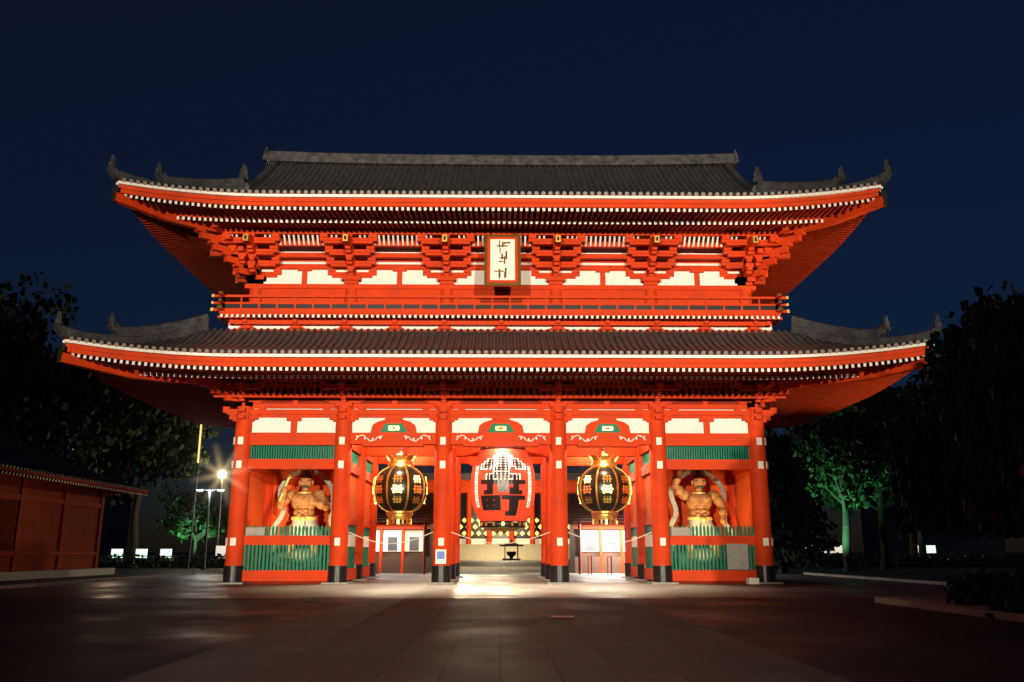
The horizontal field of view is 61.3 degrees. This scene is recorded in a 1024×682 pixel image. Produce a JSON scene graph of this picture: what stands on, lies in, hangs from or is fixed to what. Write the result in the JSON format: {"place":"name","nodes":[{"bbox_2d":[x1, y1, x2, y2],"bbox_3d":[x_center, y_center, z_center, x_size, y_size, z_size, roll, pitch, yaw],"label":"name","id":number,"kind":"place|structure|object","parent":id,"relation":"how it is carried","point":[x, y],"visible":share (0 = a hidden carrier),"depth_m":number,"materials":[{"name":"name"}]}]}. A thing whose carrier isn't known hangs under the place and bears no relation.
{"place":"outdoors","nodes":[
{"label":"outdoors","id":0,"kind":"place"},
{"bbox_2d":[0,430,149,580],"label":"hall building","id":1,"kind":"structure","parent":0,"point":[51,512],"depth_m":43.18,"materials":[{"name":"wood"}]},
{"bbox_2d":[117,598,851,681],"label":"approach path","id":2,"kind":"structure","parent":0,"point":[474,640],"depth_m":11.23,"materials":[{"name":"grey stone"}]},
{"bbox_2d":[106,147,891,195],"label":"roof tiles","id":3,"kind":"object","parent":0,"point":[285,172],"visible":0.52,"depth_m":40.82,"materials":[{"name":"grey tile"}]},
{"bbox_2d":[376,560,624,574],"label":"stone floor","id":4,"kind":"structure","parent":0,"point":[500,567],"depth_m":65.12,"materials":[{"name":"grey stone"}]},
{"bbox_2d":[499,540,523,559],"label":"incense burner","id":5,"kind":"object","parent":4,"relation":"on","point":[511,554],"visible":0.91,"depth_m":126.96,"materials":[{"name":"black metal"}]},
{"bbox_2d":[0,552,1023,681],"bbox_3d":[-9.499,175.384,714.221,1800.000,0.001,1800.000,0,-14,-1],"label":"plaza ground","id":6,"kind":"structure","parent":0,"point":[119,639],"depth_m":14.16,"materials":[{"name":"grey stone"}]},
{"bbox_2d":[0,284,11,324],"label":"tree","id":7,"kind":"object","parent":6,"relation":"on","point":[9,302],"visible":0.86,"depth_m":53.56,"materials":[{"name":"green plant"}]},
{"bbox_2d":[6,303,47,392],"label":"tree","id":8,"kind":"object","parent":6,"relation":"on","point":[26,329],"visible":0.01,"depth_m":69.14,"materials":[{"name":"green plant"}]},
{"bbox_2d":[0,271,143,460],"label":"tree","id":9,"kind":"object","parent":6,"relation":"on","point":[12,327],"visible":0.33,"depth_m":55.96,"materials":[{"name":"green plant"}]},
{"bbox_2d":[0,341,180,476],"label":"tree","id":10,"kind":"object","parent":6,"relation":"on","point":[83,381],"visible":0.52,"depth_m":52.90,"materials":[{"name":"green plant"}]},
{"bbox_2d":[72,414,223,563],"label":"tree","id":11,"kind":"object","parent":6,"relation":"on","point":[173,451],"visible":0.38,"depth_m":73.29,"materials":[{"name":"green plant"}]},
{"bbox_2d":[155,485,228,563],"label":"tree","id":12,"kind":"object","parent":6,"relation":"on","point":[183,503],"visible":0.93,"depth_m":83.89,"materials":[{"name":"green plant"}]},
{"bbox_2d":[375,500,433,573],"bbox_3d":[-9.040,11.760,52.084,9.500,4.300,6.800,0,-14,-1],"label":"booth","id":13,"kind":"object","parent":6,"relation":"on","point":[414,556],"visible":0.22,"depth_m":51.23,"materials":[{"name":"paint"}]},
{"bbox_2d":[0,572,946,588],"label":"apron kerb","id":14,"kind":"structure","parent":6,"relation":"on","point":[182,574],"depth_m":36.58,"materials":[{"name":"stone"}]},
{"bbox_2d":[0,574,956,597],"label":"stone pavement","id":15,"kind":"structure","parent":6,"relation":"on","point":[521,586],"depth_m":28.92,"materials":[{"name":"grey stone"}]},
{"bbox_2d":[135,587,723,617],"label":"ground drain covers","id":16,"kind":"object","parent":15,"relation":"on","point":[550,616],"visible":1,"depth_m":24.13,"materials":[{"name":"grey metal"}]},
{"bbox_2d":[215,403,782,583],"bbox_3d":[-0.509,7.061,38.868,22.150,7.170,9.175,0,-14,-1],"label":"gate lower storey","id":17,"kind":"object","parent":15,"relation":"on","point":[346,457],"visible":0.87,"depth_m":35.40,"materials":[{"name":"red wood"}]},
{"bbox_2d":[269,470,332,566],"bbox_3d":[-8.869,7.661,37.237,3.031,4.368,1.559,0,-14,-1],"label":"statue nio","id":18,"kind":"object","parent":17,"relation":"on","point":[305,502],"visible":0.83,"depth_m":36.92,"materials":[{"name":"brown wood"}]},
{"bbox_2d":[372,447,427,524],"bbox_3d":[-4.840,5.901,37.613,2.366,4.070,2.366,0,-14,-1],"label":"hanging lantern","id":19,"kind":"object","parent":17,"relation":"hanging from","point":[400,490],"visible":1,"depth_m":36.71,"materials":[{"name":"black metal"}]},
{"bbox_2d":[53,311,942,354],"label":"lower roof tiles","id":20,"kind":"object","parent":17,"relation":"attached to","point":[193,334],"visible":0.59,"depth_m":33.51,"materials":[{"name":"grey tile"}]},
{"bbox_2d":[210,228,789,331],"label":"balcony","id":21,"kind":"structure","parent":20,"relation":"on","point":[351,309],"depth_m":35.71,"materials":[{"name":"red wood"}]},
{"bbox_2d":[111,179,887,303],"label":"upper roof eaves","id":22,"kind":"object","parent":21,"relation":"attached to","point":[173,219],"visible":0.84,"depth_m":34.63,"materials":[{"name":"red wood"}]},
{"bbox_2d":[194,223,805,292],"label":"upper storey brackets","id":23,"kind":"object","parent":21,"relation":"attached to","point":[454,259],"visible":0.77,"depth_m":37.11,"materials":[{"name":"red wood"}]},
{"bbox_2d":[57,337,938,428],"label":"lower roof eaves","id":24,"kind":"object","parent":17,"relation":"attached to","point":[168,381],"visible":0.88,"depth_m":31.45,"materials":[{"name":"red wood"}]},
{"bbox_2d":[348,532,651,543],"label":"gate ropes","id":25,"kind":"object","parent":17,"relation":"attached to","point":[498,543],"visible":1,"depth_m":34.61,"materials":[{"name":"beige fabric"}]},
{"bbox_2d":[197,376,802,422],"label":"bracket beams","id":26,"kind":"structure","parent":17,"relation":"attached to","point":[498,390],"depth_m":35.41,"materials":[{"name":"red wood"}]},
{"bbox_2d":[471,447,534,530],"bbox_3d":[-0.391,6.052,37.630,2.800,4.355,2.811,0,-14,-1],"label":"large paper lantern","id":27,"kind":"object","parent":17,"relation":"in","point":[502,488],"visible":0.91,"depth_m":36.49,"materials":[{"name":"red paper"}]},
{"bbox_2d":[577,448,631,524],"bbox_3d":[4.009,5.928,37.724,2.366,4.070,2.366,0,-14,-1],"label":"hanging lantern","id":28,"kind":"object","parent":17,"relation":"hanging from","point":[604,490],"visible":1,"depth_m":36.83,"materials":[{"name":"black metal"}]},
{"bbox_2d":[669,470,736,566],"bbox_3d":[8.180,7.640,37.469,3.031,4.518,1.559,0,-14,-1],"label":"statue nio","id":29,"kind":"object","parent":17,"relation":"in","point":[698,502],"visible":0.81,"depth_m":37.23,"materials":[{"name":"brown wood"}]},
{"bbox_2d":[588,556,611,574],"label":"booth queue rails","id":30,"kind":"object","parent":15,"relation":"on","point":[607,564],"visible":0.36,"depth_m":47.75,"materials":[{"name":"red paint"}]},
{"bbox_2d":[422,473,582,559],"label":"hall","id":31,"kind":"structure","parent":6,"relation":"on","point":[471,549],"depth_m":146.81,"materials":[{"name":"wood"}]},
{"bbox_2d":[97,552,1023,622],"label":"shrubs","id":32,"kind":"object","parent":6,"relation":"on","point":[995,595],"visible":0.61,"depth_m":20.61,"materials":[{"name":"green plant"}]},
{"bbox_2d":[100,555,1021,567],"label":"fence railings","id":33,"kind":"object","parent":6,"relation":"on","point":[777,566],"visible":0.19,"depth_m":73.27,"materials":[{"name":"grey metal"}]},
{"bbox_2d":[567,500,624,573],"bbox_3d":[7.758,11.812,52.295,9.300,4.300,6.800,0,-14,-1],"label":"booth","id":34,"kind":"object","parent":6,"relation":"on","point":[580,519],"visible":0.19,"depth_m":51.38,"materials":[{"name":"paint"}]},
{"bbox_2d":[765,429,842,572],"bbox_3d":[16.286,9.646,52.919,7.218,9.024,7.827,0,-14,-1],"label":"tree","id":35,"kind":"object","parent":6,"relation":"on","point":[793,496],"visible":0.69,"depth_m":51.56,"materials":[{"name":"green plant"}]},
{"bbox_2d":[777,403,896,571],"bbox_3d":[22.163,9.237,57.060,8.901,11.805,8.743,0,-14,-1],"label":"tree","id":36,"kind":"object","parent":6,"relation":"on","point":[846,445],"visible":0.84,"depth_m":55.46,"materials":[{"name":"green plant"}]},
{"bbox_2d":[799,374,931,569],"bbox_3d":[27.032,9.682,63.463,12.090,13.974,10.195,0,-14,-1],"label":"tree","id":37,"kind":"object","parent":6,"relation":"on","point":[886,400],"visible":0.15,"depth_m":61.77,"materials":[{"name":"green plant"}]},
{"bbox_2d":[871,400,933,566],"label":"tree","id":38,"kind":"object","parent":6,"relation":"on","point":[922,546],"visible":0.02,"depth_m":73.99,"materials":[{"name":"green plant"}]},
{"bbox_2d":[899,385,926,560],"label":"tree","id":39,"kind":"object","parent":6,"relation":"on","point":[913,546],"depth_m":83.61,"materials":[{"name":"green plant"}]},
{"bbox_2d":[873,281,1023,539],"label":"willow tree","id":40,"kind":"object","parent":6,"relation":"on","point":[960,451],"visible":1,"depth_m":20.21,"materials":[{"name":"green plant"}]},
{"bbox_2d":[0,0,1023,551],"label":"sky","id":41,"kind":"structure","parent":0,"point":[801,90],"materials":[{"name":"blue"}]},
{"bbox_2d":[73,438,1006,555],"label":"buildings","id":42,"kind":"structure","parent":0,"point":[115,526],"depth_m":233.05,"materials":[{"name":"concrete"}]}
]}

